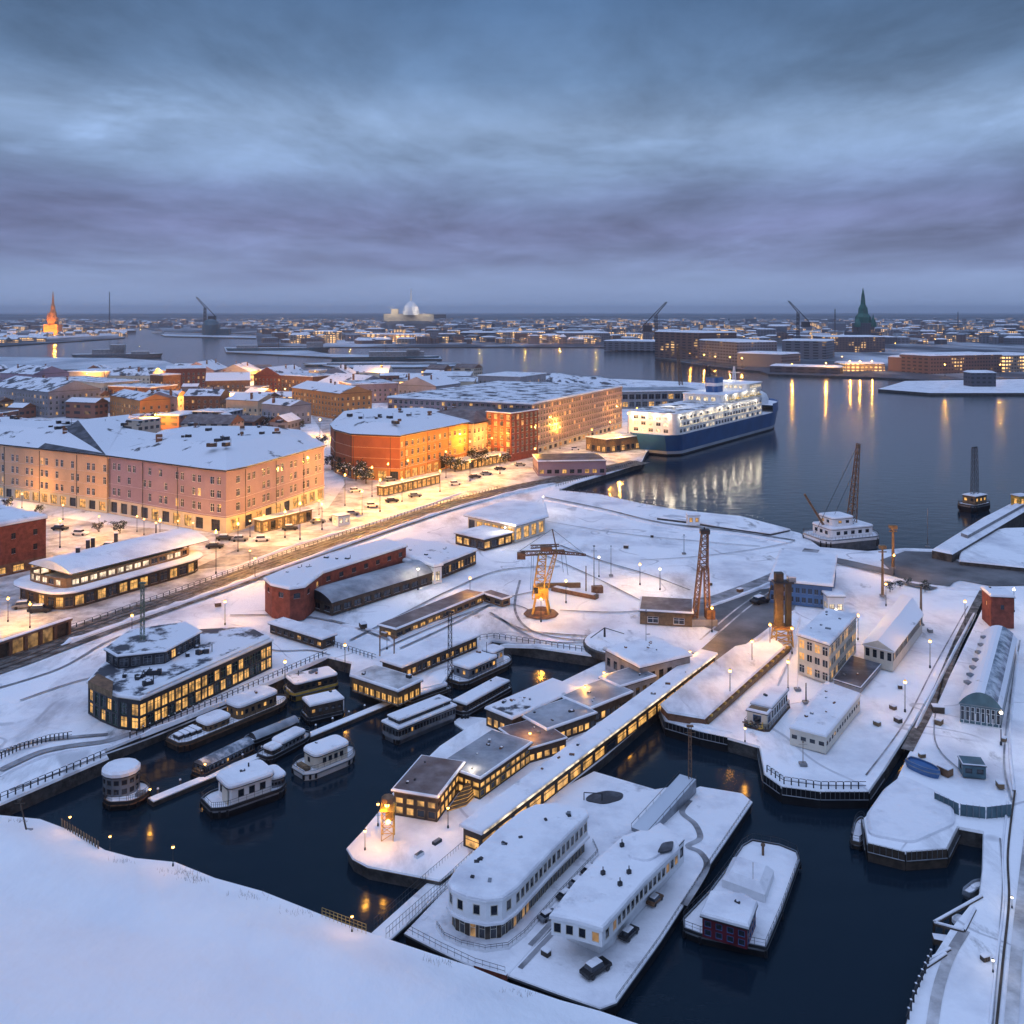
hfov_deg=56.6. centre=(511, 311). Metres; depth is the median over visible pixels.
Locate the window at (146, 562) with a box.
[143,560,148,565]
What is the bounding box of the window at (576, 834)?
[575,831,577,842]
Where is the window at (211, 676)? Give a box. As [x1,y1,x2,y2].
[209,672,213,683]
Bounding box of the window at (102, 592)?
[98,588,105,598]
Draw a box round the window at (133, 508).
[131,505,136,515]
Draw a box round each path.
[0,727,150,770]
[0,733,107,751]
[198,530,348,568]
[518,932,552,968]
[528,920,550,945]
[679,800,709,905]
[926,931,969,1023]
[1004,840,1023,1023]
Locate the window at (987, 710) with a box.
[986,709,989,723]
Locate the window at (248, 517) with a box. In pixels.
[246,514,251,525]
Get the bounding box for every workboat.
[245,715,300,746]
[256,726,310,763]
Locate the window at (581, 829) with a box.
[580,826,582,837]
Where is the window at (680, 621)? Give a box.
[673,618,683,624]
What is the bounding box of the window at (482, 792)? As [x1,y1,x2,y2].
[480,788,484,797]
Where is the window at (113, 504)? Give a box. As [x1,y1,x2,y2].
[111,502,116,512]
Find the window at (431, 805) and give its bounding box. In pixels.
[428,802,434,808]
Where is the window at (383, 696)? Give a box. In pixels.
[381,693,385,700]
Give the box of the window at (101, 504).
[99,501,104,510]
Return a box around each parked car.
[11,599,35,609]
[27,603,52,613]
[51,524,68,530]
[70,528,88,535]
[205,541,223,548]
[216,533,233,540]
[231,534,248,541]
[253,534,270,541]
[282,524,297,530]
[310,517,325,523]
[346,509,359,514]
[348,487,361,492]
[364,501,378,507]
[383,476,395,481]
[385,497,398,502]
[408,492,421,497]
[448,480,461,485]
[468,473,480,478]
[480,470,491,475]
[494,466,505,470]
[514,462,525,465]
[538,908,553,922]
[556,887,569,900]
[568,874,580,885]
[579,956,611,980]
[580,863,592,873]
[618,924,639,941]
[646,892,663,906]
[749,594,769,604]
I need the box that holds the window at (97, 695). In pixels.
[96,693,98,704]
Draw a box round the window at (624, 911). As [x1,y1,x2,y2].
[622,908,625,920]
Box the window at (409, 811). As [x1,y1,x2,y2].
[406,807,413,815]
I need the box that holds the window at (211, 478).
[210,476,213,483]
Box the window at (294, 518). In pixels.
[292,515,296,524]
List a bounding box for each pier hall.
[391,755,465,821]
[447,729,532,799]
[498,720,567,762]
[521,699,597,737]
[561,679,633,722]
[598,667,656,697]
[603,636,692,681]
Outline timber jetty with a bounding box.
[926,894,982,969]
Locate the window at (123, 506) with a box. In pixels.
[121,503,126,514]
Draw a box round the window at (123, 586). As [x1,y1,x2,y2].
[120,582,127,592]
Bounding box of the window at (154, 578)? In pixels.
[151,573,157,583]
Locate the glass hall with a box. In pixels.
[86,621,273,730]
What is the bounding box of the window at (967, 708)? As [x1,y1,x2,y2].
[966,706,968,719]
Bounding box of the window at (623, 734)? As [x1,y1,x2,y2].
[618,728,626,743]
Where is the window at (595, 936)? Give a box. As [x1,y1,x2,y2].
[592,931,598,942]
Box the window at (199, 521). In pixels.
[196,517,202,528]
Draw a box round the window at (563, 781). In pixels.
[557,774,567,791]
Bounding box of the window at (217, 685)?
[215,682,219,692]
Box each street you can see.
[0,439,645,637]
[311,415,382,483]
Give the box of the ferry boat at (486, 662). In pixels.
[446,642,511,689]
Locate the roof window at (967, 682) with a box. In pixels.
[963,680,971,684]
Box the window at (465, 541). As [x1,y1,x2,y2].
[463,538,468,544]
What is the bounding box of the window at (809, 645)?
[807,641,811,651]
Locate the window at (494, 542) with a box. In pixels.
[492,539,496,546]
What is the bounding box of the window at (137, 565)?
[135,562,140,567]
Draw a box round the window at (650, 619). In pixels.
[647,616,657,622]
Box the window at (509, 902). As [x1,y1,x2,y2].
[506,897,511,911]
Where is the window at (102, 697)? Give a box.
[101,696,104,707]
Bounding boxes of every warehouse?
[0,504,47,576]
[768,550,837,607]
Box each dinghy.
[849,811,865,849]
[962,879,980,899]
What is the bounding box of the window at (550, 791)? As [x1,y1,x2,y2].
[544,784,554,801]
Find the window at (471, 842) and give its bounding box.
[465,834,478,849]
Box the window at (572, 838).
[571,835,573,846]
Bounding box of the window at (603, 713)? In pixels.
[601,710,605,718]
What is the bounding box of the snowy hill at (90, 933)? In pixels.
[0,815,636,1023]
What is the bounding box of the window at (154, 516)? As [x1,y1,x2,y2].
[152,509,157,519]
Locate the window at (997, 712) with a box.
[996,711,999,724]
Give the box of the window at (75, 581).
[72,578,78,584]
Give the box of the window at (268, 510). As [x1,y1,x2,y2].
[266,507,270,514]
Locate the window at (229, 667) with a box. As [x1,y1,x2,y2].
[227,664,231,675]
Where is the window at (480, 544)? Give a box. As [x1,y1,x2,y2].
[478,541,482,548]
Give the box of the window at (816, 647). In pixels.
[814,644,819,653]
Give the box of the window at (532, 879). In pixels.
[530,876,533,888]
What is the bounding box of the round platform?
[583,627,649,660]
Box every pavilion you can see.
[463,500,548,542]
[484,678,578,730]
[549,823,684,953]
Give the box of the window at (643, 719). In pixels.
[638,713,646,727]
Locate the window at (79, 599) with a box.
[75,594,83,604]
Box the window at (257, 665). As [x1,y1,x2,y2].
[256,663,259,673]
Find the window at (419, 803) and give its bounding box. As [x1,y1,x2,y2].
[417,800,424,807]
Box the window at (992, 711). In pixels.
[991,710,994,723]
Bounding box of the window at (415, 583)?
[412,581,417,586]
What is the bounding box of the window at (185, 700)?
[183,697,187,708]
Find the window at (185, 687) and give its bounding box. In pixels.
[183,684,187,695]
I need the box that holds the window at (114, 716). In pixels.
[113,714,116,725]
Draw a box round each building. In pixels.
[330,408,469,480]
[360,333,429,341]
[460,331,496,337]
[512,331,544,337]
[556,331,609,340]
[604,339,654,350]
[655,330,736,359]
[699,339,776,363]
[737,351,799,366]
[770,363,843,373]
[782,338,834,358]
[813,335,884,351]
[835,361,884,370]
[888,355,900,371]
[899,352,1002,373]
[963,370,995,386]
[989,352,1023,371]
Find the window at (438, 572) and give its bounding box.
[436,571,439,580]
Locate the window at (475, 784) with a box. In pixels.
[473,781,478,787]
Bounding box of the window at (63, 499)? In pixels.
[61,496,65,504]
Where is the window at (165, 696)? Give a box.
[162,693,167,705]
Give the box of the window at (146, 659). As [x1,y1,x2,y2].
[143,655,151,664]
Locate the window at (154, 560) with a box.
[151,558,156,563]
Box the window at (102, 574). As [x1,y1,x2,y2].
[100,571,105,577]
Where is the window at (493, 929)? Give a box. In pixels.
[490,925,496,938]
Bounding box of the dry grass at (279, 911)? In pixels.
[8,817,535,996]
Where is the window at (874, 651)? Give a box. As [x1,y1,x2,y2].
[873,649,876,657]
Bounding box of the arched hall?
[959,625,1016,728]
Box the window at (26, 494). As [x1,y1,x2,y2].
[24,491,28,499]
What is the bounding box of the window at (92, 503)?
[90,500,94,508]
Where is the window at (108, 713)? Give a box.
[107,711,110,722]
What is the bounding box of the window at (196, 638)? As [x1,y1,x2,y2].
[195,636,198,644]
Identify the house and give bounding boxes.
[0,337,10,342]
[0,364,8,371]
[0,364,68,380]
[0,375,100,417]
[0,397,13,409]
[0,410,18,416]
[7,403,35,417]
[9,337,19,341]
[10,322,23,325]
[18,335,28,339]
[28,335,37,339]
[30,323,44,328]
[37,336,46,340]
[38,332,48,336]
[50,376,141,391]
[65,331,74,335]
[65,397,107,418]
[68,368,113,376]
[76,326,87,331]
[87,364,110,368]
[100,390,110,398]
[104,398,109,412]
[107,366,163,382]
[107,383,177,393]
[110,388,170,415]
[111,330,118,333]
[116,329,135,332]
[122,415,160,432]
[132,412,165,415]
[146,390,185,409]
[149,373,180,390]
[153,387,178,411]
[157,412,191,429]
[166,365,205,388]
[173,410,193,413]
[174,363,192,364]
[180,414,244,426]
[181,383,200,391]
[183,386,229,409]
[192,359,226,372]
[192,408,242,415]
[200,386,222,388]
[205,370,250,391]
[219,322,227,326]
[219,361,259,381]
[225,392,275,415]
[229,391,249,395]
[236,325,244,328]
[240,415,268,425]
[245,385,268,390]
[246,388,274,391]
[248,391,279,397]
[254,364,306,390]
[254,365,271,368]
[261,396,310,423]
[269,412,300,429]
[275,325,287,327]
[275,391,291,398]
[281,373,331,390]
[290,333,309,342]
[291,379,372,418]
[308,369,326,372]
[313,330,341,339]
[318,371,380,383]
[324,323,335,327]
[324,365,355,373]
[338,379,397,402]
[342,333,359,339]
[349,664,422,706]
[353,363,392,377]
[354,337,374,343]
[356,324,369,327]
[365,328,385,332]
[367,325,377,327]
[379,372,399,380]
[392,379,407,383]
[396,324,403,328]
[398,373,459,393]
[399,374,407,378]
[423,370,444,375]
[425,330,447,336]
[426,364,450,370]
[431,371,472,376]
[443,324,457,328]
[450,377,476,385]
[451,335,463,342]
[453,363,482,376]
[457,325,469,327]
[477,371,545,382]
[496,330,514,336]
[515,332,541,339]
[559,334,566,343]
[564,328,580,330]
[582,326,596,329]
[590,319,600,324]
[594,326,606,331]
[607,321,616,325]
[636,331,648,338]
[667,320,679,323]
[674,323,686,326]
[680,327,689,329]
[698,324,706,329]
[702,328,715,330]
[706,319,718,324]
[720,329,736,331]
[725,324,740,329]
[729,320,740,323]
[745,318,756,322]
[756,328,775,336]
[767,324,786,331]
[769,321,781,323]
[777,331,786,339]
[789,681,860,753]
[796,608,856,682]
[807,321,818,326]
[811,333,830,338]
[814,320,827,325]
[828,322,845,330]
[862,594,923,671]
[881,328,888,334]
[897,336,909,343]
[899,330,917,333]
[911,319,922,324]
[920,330,935,334]
[921,320,937,325]
[925,324,943,330]
[945,330,974,334]
[965,324,981,329]
[983,329,1001,330]
[994,324,1003,327]
[995,321,1005,324]
[1001,324,1017,328]
[1003,336,1023,343]
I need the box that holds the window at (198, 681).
[196,678,200,689]
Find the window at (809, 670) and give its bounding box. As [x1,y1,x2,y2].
[807,666,811,675]
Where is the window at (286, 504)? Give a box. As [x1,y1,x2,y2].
[284,501,288,510]
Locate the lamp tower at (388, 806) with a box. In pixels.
[379,793,396,840]
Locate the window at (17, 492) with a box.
[15,490,19,497]
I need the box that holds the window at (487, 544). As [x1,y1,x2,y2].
[485,541,489,548]
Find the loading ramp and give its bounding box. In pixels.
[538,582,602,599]
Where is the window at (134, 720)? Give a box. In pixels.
[132,718,137,728]
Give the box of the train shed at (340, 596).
[314,560,433,614]
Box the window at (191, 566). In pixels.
[189,563,193,572]
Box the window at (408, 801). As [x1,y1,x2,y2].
[406,798,413,805]
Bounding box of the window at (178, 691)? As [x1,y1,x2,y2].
[176,687,180,699]
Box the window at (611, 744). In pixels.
[607,737,615,751]
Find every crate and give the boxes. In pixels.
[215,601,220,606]
[359,621,366,628]
[541,945,550,957]
[736,587,743,592]
[873,719,880,726]
[889,703,896,709]
[893,715,902,723]
[918,751,925,757]
[927,627,932,632]
[931,703,944,713]
[934,716,943,725]
[936,762,953,777]
[980,952,989,962]
[995,779,1004,788]
[1002,735,1006,741]
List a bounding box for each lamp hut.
[686,512,700,524]
[1010,493,1023,504]
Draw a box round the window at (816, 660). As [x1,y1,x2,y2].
[814,657,819,665]
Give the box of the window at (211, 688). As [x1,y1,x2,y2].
[209,684,213,695]
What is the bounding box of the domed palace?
[379,290,445,329]
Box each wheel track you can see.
[0,625,156,687]
[10,706,226,789]
[20,677,89,699]
[231,614,388,639]
[272,649,329,654]
[349,566,554,639]
[381,604,526,649]
[399,591,531,647]
[489,612,649,635]
[502,619,582,642]
[513,580,583,639]
[546,497,794,539]
[547,556,639,599]
[548,521,755,545]
[560,545,689,589]
[564,610,637,611]
[645,541,793,559]
[699,592,760,639]
[709,592,768,639]
[865,606,967,774]
[933,641,957,767]
[991,838,1002,1023]
[995,790,1015,1023]
[1003,640,1020,799]
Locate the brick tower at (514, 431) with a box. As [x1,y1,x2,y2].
[485,407,538,461]
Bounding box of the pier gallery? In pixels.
[459,649,717,849]
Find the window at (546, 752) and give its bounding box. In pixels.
[544,749,549,756]
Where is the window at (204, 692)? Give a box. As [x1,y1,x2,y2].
[202,688,206,699]
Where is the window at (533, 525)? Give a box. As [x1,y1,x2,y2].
[532,523,535,534]
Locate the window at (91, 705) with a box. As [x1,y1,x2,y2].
[90,703,92,713]
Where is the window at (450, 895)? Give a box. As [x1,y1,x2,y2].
[449,891,452,905]
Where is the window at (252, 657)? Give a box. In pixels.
[250,653,254,664]
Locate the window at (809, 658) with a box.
[807,654,811,662]
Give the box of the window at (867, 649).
[866,648,869,655]
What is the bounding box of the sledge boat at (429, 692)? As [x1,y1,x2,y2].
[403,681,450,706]
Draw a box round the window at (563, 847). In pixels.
[562,844,564,855]
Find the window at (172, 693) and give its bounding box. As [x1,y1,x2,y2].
[169,689,174,702]
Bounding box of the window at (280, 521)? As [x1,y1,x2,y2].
[278,518,282,527]
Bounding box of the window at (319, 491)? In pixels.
[318,489,321,498]
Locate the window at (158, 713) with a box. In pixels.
[155,709,160,721]
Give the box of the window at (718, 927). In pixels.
[716,924,721,930]
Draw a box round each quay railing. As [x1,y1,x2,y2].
[0,731,71,758]
[0,748,106,800]
[71,485,499,626]
[129,649,326,737]
[332,640,375,656]
[480,633,585,650]
[556,460,635,485]
[562,488,665,506]
[766,764,865,788]
[906,949,931,1021]
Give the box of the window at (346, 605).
[344,601,350,608]
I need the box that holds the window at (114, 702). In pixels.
[113,700,116,712]
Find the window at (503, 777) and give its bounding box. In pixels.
[501,773,505,781]
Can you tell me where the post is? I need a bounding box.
[802,684,808,703]
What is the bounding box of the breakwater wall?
[932,503,1023,561]
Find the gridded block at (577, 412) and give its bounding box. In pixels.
[387,381,622,453]
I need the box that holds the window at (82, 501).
[80,499,84,507]
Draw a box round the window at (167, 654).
[166,652,169,660]
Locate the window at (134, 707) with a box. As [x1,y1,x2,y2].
[132,704,137,715]
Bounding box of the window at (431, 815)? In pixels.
[428,811,434,819]
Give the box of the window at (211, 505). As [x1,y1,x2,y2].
[210,503,213,511]
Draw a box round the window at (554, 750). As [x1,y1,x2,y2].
[552,747,557,754]
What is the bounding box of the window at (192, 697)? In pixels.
[189,693,194,705]
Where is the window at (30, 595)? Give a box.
[28,592,32,601]
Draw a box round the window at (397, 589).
[394,586,399,592]
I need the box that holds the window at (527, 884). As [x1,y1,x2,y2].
[526,881,528,893]
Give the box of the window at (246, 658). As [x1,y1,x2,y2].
[245,656,248,666]
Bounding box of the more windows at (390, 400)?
[389,389,620,450]
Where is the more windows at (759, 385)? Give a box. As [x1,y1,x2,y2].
[689,384,760,420]
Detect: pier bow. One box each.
[659,710,727,751]
[757,747,884,808]
[861,817,960,870]
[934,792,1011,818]
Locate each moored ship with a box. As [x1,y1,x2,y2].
[71,344,162,357]
[226,337,329,350]
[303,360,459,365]
[330,345,439,359]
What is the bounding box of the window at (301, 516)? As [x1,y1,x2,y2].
[299,513,303,522]
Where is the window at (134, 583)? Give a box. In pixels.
[130,579,137,589]
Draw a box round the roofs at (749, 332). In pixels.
[0,317,1023,343]
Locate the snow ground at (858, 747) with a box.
[0,371,1023,1023]
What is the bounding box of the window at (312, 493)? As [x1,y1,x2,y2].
[310,492,313,501]
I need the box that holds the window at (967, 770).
[965,768,971,773]
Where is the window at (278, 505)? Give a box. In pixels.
[275,504,279,512]
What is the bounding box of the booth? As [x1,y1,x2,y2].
[821,588,845,610]
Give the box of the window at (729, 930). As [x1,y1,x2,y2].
[727,927,732,933]
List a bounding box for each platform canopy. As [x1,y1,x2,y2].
[377,589,484,638]
[483,590,511,606]
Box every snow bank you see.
[0,743,111,776]
[61,483,554,644]
[140,657,325,737]
[210,490,469,577]
[339,624,392,643]
[395,600,484,639]
[500,643,584,649]
[544,500,788,543]
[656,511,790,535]
[690,723,734,733]
[706,581,769,607]
[747,610,796,643]
[769,768,865,786]
[776,615,800,685]
[879,575,980,590]
[914,613,976,727]
[959,527,1023,571]
[989,800,1008,1023]
[1008,652,1018,789]
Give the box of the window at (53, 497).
[51,495,56,503]
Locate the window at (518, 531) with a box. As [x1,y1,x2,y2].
[516,528,520,539]
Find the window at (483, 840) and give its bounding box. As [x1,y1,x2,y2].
[482,829,495,842]
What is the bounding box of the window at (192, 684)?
[189,680,194,693]
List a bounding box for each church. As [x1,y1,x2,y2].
[44,294,61,334]
[844,289,881,335]
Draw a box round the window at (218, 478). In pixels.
[217,477,220,484]
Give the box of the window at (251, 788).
[249,785,254,793]
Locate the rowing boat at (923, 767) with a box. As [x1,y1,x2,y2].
[905,756,940,778]
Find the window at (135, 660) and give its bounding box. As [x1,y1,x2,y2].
[132,657,139,665]
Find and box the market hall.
[13,528,208,609]
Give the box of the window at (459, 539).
[457,536,461,543]
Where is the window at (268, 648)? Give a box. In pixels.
[267,646,270,656]
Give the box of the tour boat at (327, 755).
[291,729,354,780]
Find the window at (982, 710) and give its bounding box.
[981,708,984,722]
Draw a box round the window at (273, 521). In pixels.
[271,520,274,529]
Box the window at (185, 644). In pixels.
[184,642,187,650]
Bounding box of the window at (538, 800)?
[529,794,541,806]
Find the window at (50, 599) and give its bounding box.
[48,596,53,606]
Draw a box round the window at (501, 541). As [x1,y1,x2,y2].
[499,538,503,544]
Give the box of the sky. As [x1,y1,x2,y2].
[0,0,1023,312]
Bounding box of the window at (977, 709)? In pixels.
[976,708,979,721]
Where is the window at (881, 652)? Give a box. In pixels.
[880,651,883,659]
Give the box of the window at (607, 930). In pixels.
[606,927,608,938]
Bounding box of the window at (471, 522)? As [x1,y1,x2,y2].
[469,519,474,527]
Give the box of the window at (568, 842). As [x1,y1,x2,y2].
[566,839,569,851]
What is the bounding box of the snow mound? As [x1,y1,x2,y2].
[546,373,634,386]
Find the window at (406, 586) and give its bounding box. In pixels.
[403,584,408,589]
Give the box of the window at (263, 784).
[260,781,265,789]
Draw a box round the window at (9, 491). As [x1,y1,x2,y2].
[7,489,11,496]
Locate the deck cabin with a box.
[957,755,986,778]
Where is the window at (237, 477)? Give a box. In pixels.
[236,475,239,482]
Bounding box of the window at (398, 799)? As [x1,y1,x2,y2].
[396,797,402,803]
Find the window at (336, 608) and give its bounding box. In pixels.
[334,605,340,611]
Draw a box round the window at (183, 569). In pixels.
[180,565,186,574]
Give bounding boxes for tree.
[1,496,14,505]
[34,504,44,511]
[91,520,106,529]
[109,520,126,531]
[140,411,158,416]
[262,415,274,425]
[314,434,327,443]
[324,453,333,469]
[333,456,345,475]
[339,458,366,480]
[356,466,374,483]
[439,453,448,464]
[440,455,467,471]
[467,446,495,467]
[498,451,510,461]
[884,579,897,589]
[902,577,912,583]
[919,580,930,588]
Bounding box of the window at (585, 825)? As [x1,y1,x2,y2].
[584,822,586,833]
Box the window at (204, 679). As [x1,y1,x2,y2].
[202,675,206,686]
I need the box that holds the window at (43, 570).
[41,568,48,573]
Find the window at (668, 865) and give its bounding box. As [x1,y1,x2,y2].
[666,862,669,873]
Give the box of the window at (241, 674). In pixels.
[239,670,243,681]
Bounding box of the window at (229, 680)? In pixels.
[227,676,231,687]
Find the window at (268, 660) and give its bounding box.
[267,658,270,667]
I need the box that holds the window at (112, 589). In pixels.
[109,585,116,595]
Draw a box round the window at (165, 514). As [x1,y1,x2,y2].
[163,511,168,521]
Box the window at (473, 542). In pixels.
[471,540,475,546]
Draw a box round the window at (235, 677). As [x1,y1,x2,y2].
[233,673,237,684]
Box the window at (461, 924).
[459,920,464,933]
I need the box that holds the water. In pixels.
[0,326,1023,1023]
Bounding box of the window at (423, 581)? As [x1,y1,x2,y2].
[421,578,426,584]
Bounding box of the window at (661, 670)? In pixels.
[659,669,662,677]
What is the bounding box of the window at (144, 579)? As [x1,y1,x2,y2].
[141,576,147,584]
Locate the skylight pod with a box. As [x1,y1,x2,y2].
[584,791,622,803]
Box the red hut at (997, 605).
[980,586,1014,628]
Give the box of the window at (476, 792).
[473,789,478,797]
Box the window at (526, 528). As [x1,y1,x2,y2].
[524,525,528,537]
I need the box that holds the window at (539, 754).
[537,751,542,758]
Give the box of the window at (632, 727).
[628,720,636,735]
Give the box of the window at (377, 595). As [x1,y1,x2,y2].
[375,592,380,598]
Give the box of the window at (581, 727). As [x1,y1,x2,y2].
[579,724,583,731]
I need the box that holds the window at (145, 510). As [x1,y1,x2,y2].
[143,507,147,517]
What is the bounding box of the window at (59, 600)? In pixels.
[56,597,62,606]
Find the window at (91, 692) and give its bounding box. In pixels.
[90,689,92,700]
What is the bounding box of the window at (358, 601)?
[355,598,360,604]
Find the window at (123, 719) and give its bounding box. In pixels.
[121,716,126,727]
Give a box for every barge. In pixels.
[165,685,287,751]
[404,771,666,981]
[452,676,511,718]
[508,786,752,1015]
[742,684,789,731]
[957,446,989,512]
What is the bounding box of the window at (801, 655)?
[799,651,804,660]
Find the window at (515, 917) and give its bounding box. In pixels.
[514,915,516,926]
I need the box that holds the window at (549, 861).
[548,858,550,869]
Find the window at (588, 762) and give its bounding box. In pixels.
[583,754,592,770]
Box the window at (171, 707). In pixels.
[169,703,174,714]
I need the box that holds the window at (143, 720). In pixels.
[140,716,145,728]
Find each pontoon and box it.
[147,701,393,806]
[372,841,476,941]
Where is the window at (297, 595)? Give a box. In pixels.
[294,593,299,598]
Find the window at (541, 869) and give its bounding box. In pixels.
[539,866,542,879]
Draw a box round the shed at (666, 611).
[638,596,693,626]
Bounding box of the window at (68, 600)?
[65,596,72,606]
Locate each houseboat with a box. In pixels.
[101,758,150,810]
[200,759,285,818]
[283,666,338,700]
[300,689,344,724]
[381,694,456,744]
[681,833,801,957]
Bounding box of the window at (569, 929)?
[566,925,572,935]
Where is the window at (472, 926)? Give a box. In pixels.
[470,924,475,936]
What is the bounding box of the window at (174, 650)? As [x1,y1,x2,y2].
[172,648,175,657]
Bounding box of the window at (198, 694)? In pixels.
[196,690,200,701]
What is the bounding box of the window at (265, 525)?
[263,522,267,531]
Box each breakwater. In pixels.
[0,357,173,370]
[160,334,255,338]
[224,347,441,359]
[303,362,460,367]
[657,358,744,366]
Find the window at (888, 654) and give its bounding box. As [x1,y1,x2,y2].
[887,653,890,660]
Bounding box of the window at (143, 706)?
[140,703,145,715]
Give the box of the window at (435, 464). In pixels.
[434,462,437,469]
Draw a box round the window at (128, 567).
[126,564,132,570]
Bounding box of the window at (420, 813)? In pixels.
[417,809,424,817]
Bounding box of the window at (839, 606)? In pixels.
[837,604,841,609]
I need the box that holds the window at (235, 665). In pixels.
[233,661,237,672]
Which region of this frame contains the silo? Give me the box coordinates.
[202,319,230,334]
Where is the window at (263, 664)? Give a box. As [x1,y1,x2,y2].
[261,660,265,670]
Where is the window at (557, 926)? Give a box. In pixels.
[554,922,560,932]
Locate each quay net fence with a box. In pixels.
[61,818,98,848]
[322,907,365,930]
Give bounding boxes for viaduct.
[0,617,72,657]
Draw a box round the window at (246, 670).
[245,668,248,678]
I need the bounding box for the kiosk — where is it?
[331,512,350,525]
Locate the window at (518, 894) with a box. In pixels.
[516,890,519,903]
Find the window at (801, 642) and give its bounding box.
[799,639,804,648]
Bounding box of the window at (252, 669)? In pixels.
[250,665,254,675]
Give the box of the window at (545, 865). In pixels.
[544,862,546,873]
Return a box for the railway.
[0,460,647,672]
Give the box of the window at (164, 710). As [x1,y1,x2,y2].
[162,706,167,717]
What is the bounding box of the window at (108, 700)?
[107,698,110,709]
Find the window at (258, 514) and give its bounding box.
[256,510,260,517]
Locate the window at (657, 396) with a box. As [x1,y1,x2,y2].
[655,394,660,398]
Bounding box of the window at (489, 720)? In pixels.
[487,717,491,725]
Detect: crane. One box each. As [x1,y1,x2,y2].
[196,297,215,321]
[517,529,585,618]
[642,302,666,338]
[676,345,694,384]
[692,527,717,626]
[702,364,716,387]
[788,301,809,338]
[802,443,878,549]
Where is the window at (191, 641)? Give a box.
[189,639,192,647]
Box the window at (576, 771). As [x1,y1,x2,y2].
[570,764,580,781]
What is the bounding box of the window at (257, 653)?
[256,651,259,661]
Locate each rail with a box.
[0,461,636,660]
[0,462,639,665]
[0,462,644,668]
[71,461,631,630]
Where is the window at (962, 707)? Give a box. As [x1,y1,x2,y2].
[961,706,963,719]
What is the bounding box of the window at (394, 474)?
[391,471,397,479]
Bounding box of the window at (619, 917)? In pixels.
[618,914,620,925]
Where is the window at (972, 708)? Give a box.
[971,707,974,720]
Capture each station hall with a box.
[397,538,477,577]
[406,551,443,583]
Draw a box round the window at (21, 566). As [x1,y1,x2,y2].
[13,563,23,571]
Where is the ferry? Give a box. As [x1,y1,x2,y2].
[628,366,777,455]
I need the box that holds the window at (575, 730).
[573,726,577,733]
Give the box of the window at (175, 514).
[174,513,179,523]
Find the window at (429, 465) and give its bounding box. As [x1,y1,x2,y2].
[428,464,431,471]
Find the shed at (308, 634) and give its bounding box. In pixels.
[268,617,336,648]
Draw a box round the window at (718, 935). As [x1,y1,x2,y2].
[716,932,721,939]
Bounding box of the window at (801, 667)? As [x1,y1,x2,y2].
[799,663,804,672]
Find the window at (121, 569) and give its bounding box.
[118,566,123,572]
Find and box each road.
[700,548,818,605]
[837,558,953,585]
[880,551,1023,589]
[901,590,981,750]
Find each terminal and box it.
[532,453,606,475]
[622,387,697,408]
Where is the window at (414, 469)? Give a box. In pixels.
[413,467,416,475]
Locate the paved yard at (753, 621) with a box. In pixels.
[694,588,795,660]
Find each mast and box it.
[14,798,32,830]
[138,582,146,641]
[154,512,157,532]
[446,611,453,701]
[585,569,586,590]
[685,725,694,778]
[794,627,800,690]
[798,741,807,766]
[834,312,835,330]
[878,545,886,596]
[888,525,897,567]
[920,586,923,625]
[925,508,929,546]
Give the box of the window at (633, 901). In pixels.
[631,898,634,910]
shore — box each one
[0,313,1023,380]
[0,330,125,346]
[878,379,1023,395]
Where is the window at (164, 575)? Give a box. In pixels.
[161,570,167,580]
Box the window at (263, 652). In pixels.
[261,648,265,659]
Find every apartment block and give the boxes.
[0,412,157,512]
[107,418,326,533]
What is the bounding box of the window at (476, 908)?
[473,904,479,915]
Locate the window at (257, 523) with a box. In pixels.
[256,522,259,531]
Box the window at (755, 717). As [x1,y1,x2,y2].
[753,714,760,722]
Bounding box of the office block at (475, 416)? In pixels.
[437,404,497,455]
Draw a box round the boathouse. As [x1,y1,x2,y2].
[380,629,478,675]
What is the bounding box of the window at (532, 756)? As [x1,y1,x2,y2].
[530,753,534,760]
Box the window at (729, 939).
[727,935,732,942]
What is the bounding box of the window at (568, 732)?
[566,729,570,736]
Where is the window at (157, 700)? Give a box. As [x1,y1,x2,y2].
[155,696,160,708]
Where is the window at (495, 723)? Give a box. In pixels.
[493,719,497,728]
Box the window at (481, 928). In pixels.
[479,925,484,938]
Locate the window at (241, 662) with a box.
[239,658,243,669]
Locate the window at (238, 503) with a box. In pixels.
[236,502,239,510]
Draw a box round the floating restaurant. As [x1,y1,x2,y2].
[436,803,598,952]
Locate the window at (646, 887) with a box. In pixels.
[644,884,647,895]
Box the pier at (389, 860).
[346,661,658,889]
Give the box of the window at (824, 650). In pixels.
[822,646,827,656]
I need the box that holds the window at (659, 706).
[658,698,665,711]
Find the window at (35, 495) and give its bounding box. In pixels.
[33,492,37,500]
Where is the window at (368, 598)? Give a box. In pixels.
[365,595,370,601]
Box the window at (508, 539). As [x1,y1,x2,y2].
[506,536,510,542]
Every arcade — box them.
[253,507,312,532]
[376,472,440,495]
[450,451,507,470]
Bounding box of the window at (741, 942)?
[738,939,744,945]
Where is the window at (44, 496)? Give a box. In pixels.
[42,493,46,501]
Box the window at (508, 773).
[506,769,510,778]
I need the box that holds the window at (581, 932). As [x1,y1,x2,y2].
[578,927,585,938]
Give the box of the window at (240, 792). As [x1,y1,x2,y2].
[238,788,243,796]
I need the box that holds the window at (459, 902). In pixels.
[457,898,462,910]
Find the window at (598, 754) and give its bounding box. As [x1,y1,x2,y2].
[595,745,604,761]
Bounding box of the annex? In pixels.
[454,525,513,550]
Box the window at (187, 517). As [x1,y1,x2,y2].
[185,515,190,526]

